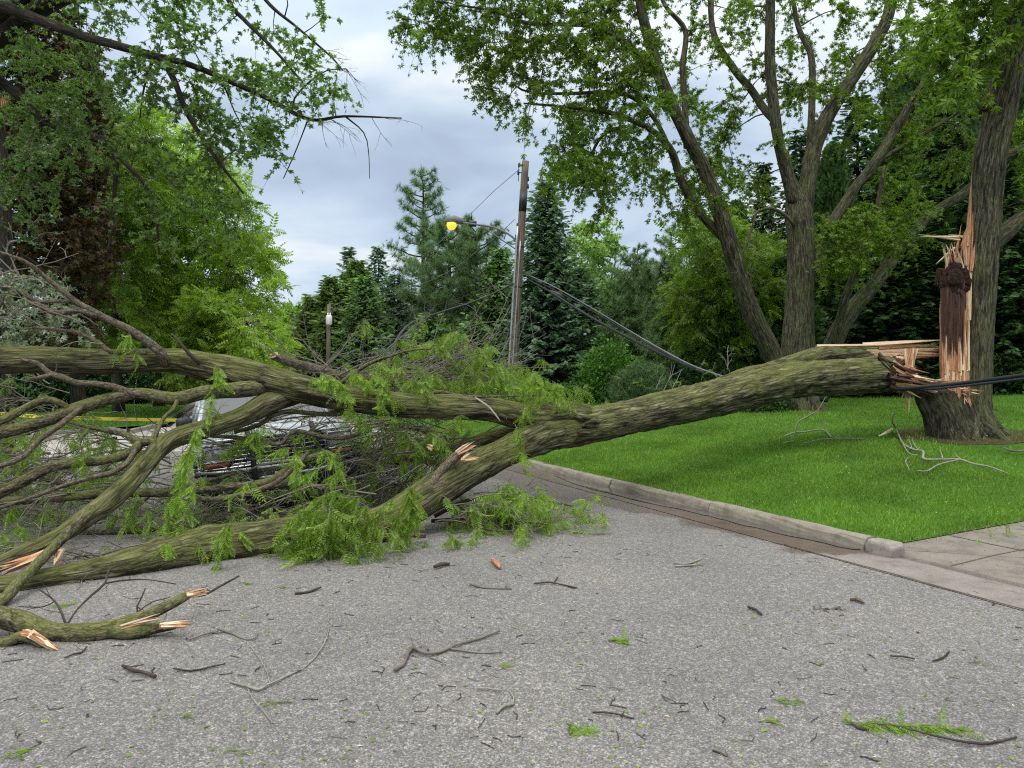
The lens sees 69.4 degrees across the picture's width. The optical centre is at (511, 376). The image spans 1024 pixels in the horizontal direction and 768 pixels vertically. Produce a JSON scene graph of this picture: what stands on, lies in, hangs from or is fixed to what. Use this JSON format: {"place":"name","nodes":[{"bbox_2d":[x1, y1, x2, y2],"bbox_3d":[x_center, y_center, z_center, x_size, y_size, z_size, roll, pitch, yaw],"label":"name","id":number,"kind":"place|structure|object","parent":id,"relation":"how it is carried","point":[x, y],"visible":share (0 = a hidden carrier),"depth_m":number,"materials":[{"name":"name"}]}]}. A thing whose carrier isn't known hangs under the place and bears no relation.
{"place":"outdoors","nodes":[
{"label":"outdoors","id":0,"kind":"place"},
{"bbox_2d":[15,402,185,430],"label":"lawn","id":1,"kind":"structure","parent":0,"point":[138,411],"depth_m":30.66,"materials":[{"name":"plant"}]},
{"bbox_2d":[0,317,69,412],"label":"shrub","id":2,"kind":"object","parent":1,"relation":"on","point":[55,383],"visible":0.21,"depth_m":33.56,"materials":[{"name":"green plant"}]},
{"bbox_2d":[0,4,134,424],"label":"copper maple","id":3,"kind":"object","parent":1,"relation":"on","point":[82,235],"visible":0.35,"depth_m":22.41,"materials":[{"name":"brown plant"}]},
{"bbox_2d":[49,343,111,408],"bbox_3d":[-23.865,0.042,37.957,7.086,4.799,3.962,0,0,0],"label":"shrub","id":4,"kind":"object","parent":1,"relation":"on","point":[92,391],"visible":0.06,"depth_m":37.49,"materials":[{"name":"green plant"}]},
{"bbox_2d":[50,100,193,411],"bbox_3d":[-17.456,-5.523,31.919,6.768,14.151,9.728,0,0,-20],"label":"locust tree","id":5,"kind":"object","parent":1,"relation":"on","point":[135,304],"visible":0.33,"depth_m":29.98,"materials":[{"name":"green plant"}]},
{"bbox_2d":[94,372,154,403],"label":"shrub","id":6,"kind":"object","parent":1,"relation":"on","point":[144,380],"visible":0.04,"depth_m":43.37,"materials":[{"name":"green plant"}]},
{"bbox_2d":[83,102,300,406],"bbox_3d":[-17.103,-6.617,36.866,13.931,16.477,11.147,0,0,0],"label":"locust tree","id":7,"kind":"object","parent":1,"relation":"on","point":[258,257],"visible":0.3,"depth_m":34.40,"materials":[{"name":"green plant"}]},
{"bbox_2d":[0,0,418,382],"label":"silver maple","id":8,"kind":"object","parent":1,"relation":"on","point":[19,18],"visible":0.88,"depth_m":9.70,"materials":[{"name":"green plant"}]},
{"bbox_2d":[146,283,306,391],"bbox_3d":[-12.223,-1.323,31.299,6.434,5.602,8.207,0,0,-22],"label":"locust tree","id":9,"kind":"object","parent":1,"relation":"on","point":[201,317],"visible":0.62,"depth_m":29.99,"materials":[{"name":"green plant"}]},
{"bbox_2d":[16,408,392,456],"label":"street","id":10,"kind":"structure","parent":0,"point":[52,446],"depth_m":19.12,"materials":[{"name":"asphalt"}]},
{"bbox_2d":[25,402,195,439],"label":"curb","id":11,"kind":"structure","parent":10,"relation":"on","point":[137,429],"depth_m":22.79,"materials":[{"name":"concrete"}]},
{"bbox_2d":[336,417,874,549],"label":"curb","id":12,"kind":"structure","parent":10,"relation":"on","point":[833,534],"depth_m":9.00,"materials":[{"name":"concrete"}]},
{"bbox_2d":[0,0,1007,337],"label":"sky","id":13,"kind":"structure","parent":0,"point":[339,206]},
{"bbox_2d":[0,442,1023,767],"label":"road","id":14,"kind":"structure","parent":0,"point":[694,618],"depth_m":4.43,"materials":[{"name":"asphalt"}]},
{"bbox_2d":[3,748,33,757],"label":"leaf sprig","id":15,"kind":"object","parent":14,"relation":"on","point":[23,750],"visible":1,"depth_m":3.33,"materials":[{"name":"green plant"}]},
{"bbox_2d":[0,78,58,465],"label":"slim tree","id":16,"kind":"object","parent":14,"relation":"on","point":[6,231],"visible":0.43,"depth_m":13.92,"materials":[{"name":"green plant"}]},
{"bbox_2d":[0,557,239,649],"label":"broken limb","id":17,"kind":"object","parent":14,"relation":"on","point":[30,628],"visible":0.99,"depth_m":4.78,"materials":[{"name":"brown plant"}]},
{"bbox_2d":[121,664,161,677],"bbox_3d":[-2.126,1.676,4.257,0.314,0.039,0.104,0,0,25],"label":"stick","id":18,"kind":"object","parent":14,"relation":"on","point":[133,670],"visible":1,"depth_m":4.21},
{"bbox_2d":[173,663,225,672],"bbox_3d":[-1.806,1.681,4.255,0.288,0.032,0.138,0,0,-17],"label":"stick","id":19,"kind":"object","parent":14,"relation":"on","point":[187,670],"visible":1,"depth_m":4.27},
{"bbox_2d":[188,628,258,640],"bbox_3d":[-1.871,1.676,4.853,0.424,0.045,0.228,0,0,0],"label":"stick","id":20,"kind":"object","parent":14,"relation":"on","point":[218,629],"visible":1,"depth_m":4.83,"materials":[{"name":"wood"}]},
{"bbox_2d":[176,396,359,509],"bbox_3d":[-3.859,0.923,11.271,2.260,1.460,5.260,-6,2,-25],"label":"crushed truck","id":21,"kind":"object","parent":14,"relation":"on","point":[257,473],"visible":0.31,"depth_m":9.22,"materials":[{"name":"silver metal"}]},
{"bbox_2d":[230,610,329,723],"bbox_3d":[-1.389,1.688,4.463,0.512,0.022,1.758,0,0,-11],"label":"stick","id":22,"kind":"object","parent":14,"relation":"on","point":[255,688],"visible":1,"depth_m":4.11,"materials":[{"name":"wood"}]},
{"bbox_2d":[393,629,501,670],"bbox_3d":[-0.394,1.633,4.602,0.828,0.132,0.404,0,0,-26],"label":"stick","id":23,"kind":"object","parent":14,"relation":"on","point":[408,652],"visible":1,"depth_m":4.55,"materials":[{"name":"wood"}]},
{"bbox_2d":[0,237,956,605],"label":"fallen tree","id":24,"kind":"object","parent":14,"relation":"on","point":[536,423],"visible":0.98,"depth_m":8.22,"materials":[{"name":"green plant"}]},
{"bbox_2d":[476,687,514,713],"bbox_3d":[-0.062,1.687,3.890,0.164,0.021,0.313,0,0,-21],"label":"stick","id":25,"kind":"object","parent":14,"relation":"on","point":[512,703],"visible":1,"depth_m":3.82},
{"bbox_2d":[0,536,1002,767],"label":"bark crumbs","id":26,"kind":"object","parent":14,"relation":"on","point":[457,690],"visible":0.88,"depth_m":3.94,"materials":[{"name":"wood"}]},
{"bbox_2d":[0,509,1019,767],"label":"leaf litter","id":27,"kind":"object","parent":14,"relation":"on","point":[514,695],"visible":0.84,"depth_m":3.77,"materials":[{"name":"plant"}]},
{"bbox_2d":[2,543,1022,756],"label":"twig litter","id":28,"kind":"object","parent":14,"relation":"on","point":[464,657],"visible":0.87,"depth_m":4.20,"materials":[{"name":"wood"}]},
{"bbox_2d":[563,720,598,737],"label":"leaf sprig","id":29,"kind":"object","parent":14,"relation":"on","point":[573,729],"visible":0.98,"depth_m":3.53,"materials":[{"name":"green plant"}]},
{"bbox_2d":[611,627,630,645],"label":"leaf sprig","id":30,"kind":"object","parent":14,"relation":"on","point":[622,640],"visible":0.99,"depth_m":4.74,"materials":[{"name":"green plant"}]},
{"bbox_2d":[673,558,702,566],"bbox_3d":[1.647,1.687,6.719,0.454,0.020,0.178,0,0,-35],"label":"stick","id":31,"kind":"object","parent":14,"relation":"on","point":[684,565],"visible":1,"depth_m":6.67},
{"bbox_2d":[405,440,1023,609],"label":"gutter","id":32,"kind":"object","parent":14,"relation":"on","point":[1005,593],"visible":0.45,"depth_m":6.87,"materials":[{"name":"concrete"}]},
{"bbox_2d":[555,474,858,548],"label":"puddle","id":33,"kind":"object","parent":32,"relation":"on","point":[624,493],"visible":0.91,"depth_m":9.71,"materials":[{"name":"liquid"}]},
{"bbox_2d":[773,688,804,707],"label":"leaf sprig","id":34,"kind":"object","parent":14,"relation":"on","point":[783,699],"visible":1,"depth_m":3.86,"materials":[{"name":"green plant"}]},
{"bbox_2d":[865,538,904,557],"bbox_3d":[3.572,1.662,7.087,0.234,0.211,0.348,0,0,-27],"label":"kerb stone","id":35,"kind":"object","parent":14,"relation":"on","point":[883,547],"visible":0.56,"depth_m":7.00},
{"bbox_2d":[841,706,986,739],"bbox_3d":[1.927,1.673,3.551,0.637,0.135,0.238,0,0,10],"label":"leaf sprig","id":36,"kind":"object","parent":14,"relation":"on","point":[931,729],"visible":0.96,"depth_m":3.56,"materials":[{"name":"green plant"}]},
{"bbox_2d":[850,722,1016,744],"bbox_3d":[1.999,1.688,3.490,0.738,0.022,0.133,0,0,12],"label":"stick","id":37,"kind":"object","parent":14,"relation":"on","point":[952,739],"visible":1,"depth_m":3.45,"materials":[{"name":"wood"}]},
{"bbox_2d":[28,407,1022,542],"bbox_3d":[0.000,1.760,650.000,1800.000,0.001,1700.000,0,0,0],"label":"ground","id":38,"kind":"structure","parent":0,"point":[170,424],"depth_m":23.42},
{"bbox_2d":[349,381,1023,542],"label":"lawn","id":39,"kind":"structure","parent":0,"point":[1011,458],"depth_m":11.36,"materials":[{"name":"plant"}]},
{"bbox_2d":[0,412,176,421],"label":"caution tape","id":40,"kind":"object","parent":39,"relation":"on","point":[130,419],"visible":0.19,"depth_m":13.58,"materials":[{"name":"plastic"}]},
{"bbox_2d":[256,296,307,336],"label":"shade tree","id":41,"kind":"object","parent":39,"relation":"on","point":[285,314],"visible":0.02,"depth_m":77.52,"materials":[{"name":"green plant"}]},
{"bbox_2d":[284,294,319,372],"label":"cedar tree","id":42,"kind":"object","parent":39,"relation":"on","point":[305,306],"visible":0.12,"depth_m":43.48,"materials":[{"name":"green plant"}]},
{"bbox_2d":[291,274,348,372],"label":"cedar tree","id":43,"kind":"object","parent":39,"relation":"on","point":[327,289],"visible":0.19,"depth_m":42.61,"materials":[{"name":"green plant"}]},
{"bbox_2d":[291,308,360,380],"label":"cedar tree","id":44,"kind":"object","parent":39,"relation":"on","point":[320,340],"visible":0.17,"depth_m":37.37,"materials":[{"name":"green plant"}]},
{"bbox_2d":[326,304,332,378],"bbox_3d":[-8.143,-1.100,32.837,0.379,4.292,0.546,0,0,0],"label":"utility pole","id":45,"kind":"object","parent":39,"relation":"on","point":[329,328],"visible":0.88,"depth_m":32.92,"materials":[{"name":"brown wood"}]},
{"bbox_2d":[331,219,514,310],"bbox_3d":[-3.344,-4.138,29.693,11.497,2.408,1.951,0,0,44],"label":"power line","id":46,"kind":"object","parent":45,"relation":"attached to","point":[432,279],"visible":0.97,"depth_m":30.95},
{"bbox_2d":[332,169,519,306],"bbox_3d":[-2.920,-5.051,30.095,11.624,3.957,3.035,0,0,44],"label":"power line","id":47,"kind":"object","parent":45,"relation":"attached to","point":[438,243],"visible":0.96,"depth_m":31.88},
{"bbox_2d":[335,246,357,301],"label":"spruce tree","id":48,"kind":"object","parent":39,"relation":"on","point":[349,252],"visible":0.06,"depth_m":47.84,"materials":[{"name":"green plant"}]},
{"bbox_2d":[320,274,396,382],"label":"spruce tree","id":49,"kind":"object","parent":39,"relation":"on","point":[361,312],"visible":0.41,"depth_m":35.69,"materials":[{"name":"green plant"}]},
{"bbox_2d":[332,258,389,352],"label":"cedar tree","id":50,"kind":"object","parent":39,"relation":"on","point":[355,268],"visible":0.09,"depth_m":43.65,"materials":[{"name":"green plant"}]},
{"bbox_2d":[364,246,392,310],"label":"spruce tree","id":51,"kind":"object","parent":39,"relation":"on","point":[379,254],"visible":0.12,"depth_m":49.85,"materials":[{"name":"green plant"}]},
{"bbox_2d":[361,272,417,358],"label":"spruce tree","id":52,"kind":"object","parent":39,"relation":"on","point":[393,304],"visible":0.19,"depth_m":39.63,"materials":[{"name":"green plant"}]},
{"bbox_2d":[349,334,430,416],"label":"spruce tree","id":53,"kind":"object","parent":39,"relation":"on","point":[393,338],"visible":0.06,"depth_m":29.73,"materials":[{"name":"green plant"}]},
{"bbox_2d":[403,278,418,314],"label":"spruce tree","id":54,"kind":"object","parent":39,"relation":"on","point":[412,285],"visible":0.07,"depth_m":43.95,"materials":[{"name":"green plant"}]},
{"bbox_2d":[380,164,455,290],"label":"pine tree","id":55,"kind":"object","parent":39,"relation":"on","point":[422,238],"visible":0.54,"depth_m":44.56,"materials":[{"name":"green plant"}]},
{"bbox_2d":[399,289,448,377],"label":"cedar tree","id":56,"kind":"object","parent":39,"relation":"on","point":[421,311],"visible":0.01,"depth_m":39.49,"materials":[{"name":"green plant"}]},
{"bbox_2d":[401,312,455,379],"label":"spruce tree","id":57,"kind":"object","parent":39,"relation":"on","point":[430,330],"visible":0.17,"depth_m":30.68,"materials":[{"name":"green plant"}]},
{"bbox_2d":[387,213,483,339],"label":"pine tree","id":58,"kind":"object","parent":39,"relation":"on","point":[437,262],"visible":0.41,"depth_m":37.88,"materials":[{"name":"green plant"}]},
{"bbox_2d":[427,213,513,351],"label":"pine tree","id":59,"kind":"object","parent":39,"relation":"on","point":[469,245],"visible":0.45,"depth_m":36.40,"materials":[{"name":"green plant"}]},
{"bbox_2d":[435,321,508,395],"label":"spruce tree","id":60,"kind":"object","parent":39,"relation":"on","point":[481,334],"visible":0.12,"depth_m":29.73,"materials":[{"name":"green plant"}]},
{"bbox_2d":[455,246,536,374],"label":"spruce tree","id":61,"kind":"object","parent":39,"relation":"on","point":[493,279],"visible":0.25,"depth_m":34.64,"materials":[{"name":"green plant"}]},
{"bbox_2d":[507,160,565,399],"bbox_3d":[0.765,-2.782,24.676,2.104,8.917,0.346,0,0,21],"label":"utility pole","id":62,"kind":"object","parent":39,"relation":"on","point":[518,266],"visible":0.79,"depth_m":24.77,"materials":[{"name":"brown wood"}]},
{"bbox_2d":[332,278,512,324],"bbox_3d":[-4.066,-2.842,28.949,11.491,1.092,0.296,0,0,45],"label":"power line","id":63,"kind":"object","parent":62,"relation":"attached to","point":[429,306],"visible":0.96,"depth_m":27.71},
{"bbox_2d":[388,283,513,363],"bbox_3d":[-1.291,-1.604,18.252,0.791,3.213,13.777,0,0,9],"label":"power line","id":64,"kind":"object","parent":62,"relation":"attached to","point":[415,321],"visible":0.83,"depth_m":17.59,"materials":[{"name":"rubber"}]},
{"bbox_2d":[444,213,515,250],"bbox_3d":[-1.017,-4.901,25.000,2.558,1.367,0.331,0,0,0],"label":"street lamp","id":65,"kind":"object","parent":62,"relation":"attached to","point":[452,222],"visible":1,"depth_m":24.88,"materials":[{"name":"grey metal"}]},
{"bbox_2d":[529,277,719,376],"bbox_3d":[2.468,-1.622,18.675,0.608,3.472,12.826,0,0,-15],"label":"power line","id":66,"kind":"object","parent":62,"relation":"attached to","point":[619,326],"visible":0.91,"depth_m":18.49,"materials":[{"name":"rubber"}]},
{"bbox_2d":[528,275,722,375],"bbox_3d":[2.427,-1.674,18.665,0.532,3.499,12.827,0,0,-15],"label":"power line","id":67,"kind":"object","parent":62,"relation":"attached to","point":[632,332],"visible":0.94,"depth_m":17.17,"materials":[{"name":"rubber"}]},
{"bbox_2d":[528,280,1023,391],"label":"power line","id":68,"kind":"object","parent":62,"relation":"attached to","point":[1020,375],"visible":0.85,"depth_m":13.30,"materials":[{"name":"rubber"}]},
{"bbox_2d":[488,179,608,396],"bbox_3d":[1.402,-3.461,31.156,6.180,9.478,6.768,0,0,-8],"label":"spruce tree","id":69,"kind":"object","parent":39,"relation":"on","point":[547,266],"visible":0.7,"depth_m":30.36,"materials":[{"name":"green plant"}]},
{"bbox_2d":[546,380,603,402],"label":"shrub","id":70,"kind":"object","parent":39,"relation":"on","point":[566,385],"visible":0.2,"depth_m":27.15,"materials":[{"name":"green plant"}]},
{"bbox_2d":[539,265,617,384],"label":"spruce tree","id":71,"kind":"object","parent":39,"relation":"on","point":[587,292],"visible":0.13,"depth_m":33.58,"materials":[{"name":"green plant"}]},
{"bbox_2d":[560,215,630,306],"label":"light tree","id":72,"kind":"object","parent":39,"relation":"on","point":[609,246],"visible":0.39,"depth_m":44.62,"materials":[{"name":"green plant"}]},
{"bbox_2d":[568,331,645,403],"bbox_3d":[3.509,-0.230,26.497,3.011,2.843,2.635,0,0,0],"label":"shrub","id":73,"kind":"object","parent":39,"relation":"on","point":[596,366],"visible":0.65,"depth_m":26.19,"materials":[{"name":"green plant"}]},
{"bbox_2d":[577,279,663,372],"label":"shade tree","id":74,"kind":"object","parent":39,"relation":"on","point":[606,301],"visible":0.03,"depth_m":35.64,"materials":[{"name":"green plant"}]},
{"bbox_2d":[626,241,654,276],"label":"pine tree","id":75,"kind":"object","parent":39,"relation":"on","point":[645,253],"visible":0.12,"depth_m":61.87,"materials":[{"name":"green plant"}]},
{"bbox_2d":[589,250,694,372],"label":"pine tree","id":76,"kind":"object","parent":39,"relation":"on","point":[648,278],"visible":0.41,"depth_m":32.37,"materials":[{"name":"green plant"}]},
{"bbox_2d":[605,358,678,402],"bbox_3d":[4.275,0.245,24.512,2.507,1.910,2.407,0,0,0],"label":"shrub","id":77,"kind":"object","parent":39,"relation":"on","point":[647,376],"visible":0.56,"depth_m":24.09,"materials":[{"name":"green plant"}]},
{"bbox_2d":[650,221,694,295],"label":"pine tree","id":78,"kind":"object","parent":39,"relation":"on","point":[665,240],"visible":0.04,"depth_m":44.98,"materials":[{"name":"green plant"}]},
{"bbox_2d":[633,289,758,387],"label":"pine tree","id":79,"kind":"object","parent":39,"relation":"on","point":[658,336],"visible":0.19,"depth_m":28.51,"materials":[{"name":"green plant"}]},
{"bbox_2d":[386,0,1008,411],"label":"locust tree","id":80,"kind":"object","parent":39,"relation":"on","point":[866,232],"visible":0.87,"depth_m":18.74,"materials":[{"name":"green plant"}]},
{"bbox_2d":[667,358,746,389],"bbox_3d":[7.315,0.199,25.018,4.669,1.709,2.448,0,0,0],"label":"shrub","id":81,"kind":"object","parent":39,"relation":"on","point":[715,370],"visible":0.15,"depth_m":24.91,"materials":[{"name":"green plant"}]},
{"bbox_2d":[650,205,786,379],"bbox_3d":[8.288,-2.947,27.302,6.315,7.679,7.320,0,0,12],"label":"locust tree","id":82,"kind":"object","parent":39,"relation":"on","point":[707,254],"visible":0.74,"depth_m":25.62,"materials":[{"name":"green plant"}]},
{"bbox_2d":[722,199,750,267],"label":"hemlock tree","id":83,"kind":"object","parent":39,"relation":"on","point":[737,212],"visible":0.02,"depth_m":32.70,"materials":[{"name":"green plant"}]},
{"bbox_2d":[741,161,786,352],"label":"hemlock tree","id":84,"kind":"object","parent":39,"relation":"on","point":[764,215],"visible":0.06,"depth_m":30.82,"materials":[{"name":"green plant"}]},
{"bbox_2d":[740,399,797,412],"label":"shrub","id":85,"kind":"object","parent":39,"relation":"on","point":[774,406],"visible":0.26,"depth_m":19.35,"materials":[{"name":"green plant"}]},
{"bbox_2d":[728,255,832,369],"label":"hemlock tree","id":86,"kind":"object","parent":39,"relation":"on","point":[780,262],"visible":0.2,"depth_m":26.30,"materials":[{"name":"green plant"}]},
{"bbox_2d":[760,125,829,318],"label":"hemlock tree","id":87,"kind":"object","parent":39,"relation":"on","point":[797,144],"visible":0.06,"depth_m":32.93,"materials":[{"name":"green plant"}]},
{"bbox_2d":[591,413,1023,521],"bbox_3d":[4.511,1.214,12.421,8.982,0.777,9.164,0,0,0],"label":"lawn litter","id":88,"kind":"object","parent":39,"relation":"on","point":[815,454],"visible":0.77,"depth_m":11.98,"materials":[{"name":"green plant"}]},
{"bbox_2d":[782,397,862,443],"bbox_3d":[5.431,0.777,13.550,1.308,0.804,1.454,0,0,0],"label":"bare branch","id":89,"kind":"object","parent":39,"relation":"on","point":[795,431],"visible":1,"depth_m":13.92,"materials":[{"name":"wood"}]},
{"bbox_2d":[813,141,879,341],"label":"hemlock tree","id":90,"kind":"object","parent":39,"relation":"on","point":[834,181],"visible":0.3,"depth_m":28.45,"materials":[{"name":"green plant"}]},
{"bbox_2d":[820,91,889,340],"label":"hemlock tree","id":91,"kind":"object","parent":39,"relation":"on","point":[856,164],"visible":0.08,"depth_m":31.82,"materials":[{"name":"green plant"}]},
{"bbox_2d":[822,205,939,397],"bbox_3d":[12.591,-2.570,25.936,5.159,6.972,5.443,0,0,15],"label":"hemlock tree","id":92,"kind":"object","parent":39,"relation":"on","point":[859,330],"visible":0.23,"depth_m":25.37,"materials":[{"name":"green plant"}]},
{"bbox_2d":[835,357,938,396],"bbox_3d":[13.385,-0.125,25.976,5.699,1.952,2.583,0,0,0],"label":"shrub","id":93,"kind":"object","parent":39,"relation":"on","point":[928,362],"visible":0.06,"depth_m":25.41,"materials":[{"name":"green plant"}]},
{"bbox_2d":[834,121,944,369],"bbox_3d":[14.528,-4.477,27.984,5.635,10.542,6.304,0,0,-21],"label":"hemlock tree","id":94,"kind":"object","parent":39,"relation":"on","point":[874,192],"visible":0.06,"depth_m":27.74,"materials":[{"name":"green plant"}]},
{"bbox_2d":[865,60,948,200],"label":"hemlock tree","id":95,"kind":"object","parent":39,"relation":"on","point":[908,86],"visible":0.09,"depth_m":32.42,"materials":[{"name":"green plant"}]},
{"bbox_2d":[865,184,1023,393],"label":"hemlock tree","id":96,"kind":"object","parent":39,"relation":"on","point":[924,261],"visible":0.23,"depth_m":25.51,"materials":[{"name":"green plant"}]},
{"bbox_2d":[891,411,1009,473],"bbox_3d":[6.260,0.974,11.800,1.409,0.743,3.201,0,0,0],"label":"bare branch","id":97,"kind":"object","parent":39,"relation":"on","point":[931,459],"visible":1,"depth_m":10.91,"materials":[{"name":"wood"}]},
{"bbox_2d":[926,49,978,188],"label":"hemlock tree","id":98,"kind":"object","parent":39,"relation":"on","point":[964,89],"visible":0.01,"depth_m":31.92,"materials":[{"name":"green plant"}]},
{"bbox_2d":[907,90,1003,342],"bbox_3d":[16.691,-5.295,29.104,6.779,12.512,6.426,0,0,-27],"label":"hemlock tree","id":99,"kind":"object","parent":39,"relation":"on","point":[943,147],"visible":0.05,"depth_m":28.62,"materials":[{"name":"green plant"}]},
{"bbox_2d":[888,0,1023,441],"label":"split tree","id":100,"kind":"object","parent":39,"relation":"on","point":[966,280],"visible":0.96,"depth_m":12.54,"materials":[{"name":"brown plant"}]},
{"bbox_2d":[900,377,1023,390],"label":"power line","id":101,"kind":"object","parent":100,"relation":"on","point":[978,384],"visible":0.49,"depth_m":11.42,"materials":[{"name":"rubber"}]},
{"bbox_2d":[893,427,1023,444],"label":"mulch","id":102,"kind":"object","parent":39,"relation":"on","point":[987,440],"visible":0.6,"depth_m":12.43,"materials":[{"name":"soil"}]},
{"bbox_2d":[923,346,1023,394],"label":"shrub","id":103,"kind":"object","parent":39,"relation":"on","point":[1002,363],"visible":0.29,"depth_m":23.53,"materials":[{"name":"green plant"}]},
{"bbox_2d":[931,157,1023,389],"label":"hemlock tree","id":104,"kind":"object","parent":39,"relation":"on","point":[1011,278],"visible":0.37,"depth_m":24.55,"materials":[{"name":"green plant"}]},
{"bbox_2d":[942,52,1023,368],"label":"hemlock tree","id":105,"kind":"object","parent":39,"relation":"on","point":[973,125],"visible":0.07,"depth_m":27.86,"materials":[{"name":"green plant"}]},
{"bbox_2d":[900,521,1023,587],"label":"driveway","id":106,"kind":"structure","parent":0,"point":[994,567],"depth_m":6.92,"materials":[{"name":"concrete"}]},
{"bbox_2d":[786,535,1023,608],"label":"pavement joint","id":107,"kind":"object","parent":106,"relation":"on","point":[950,565],"visible":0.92,"depth_m":6.59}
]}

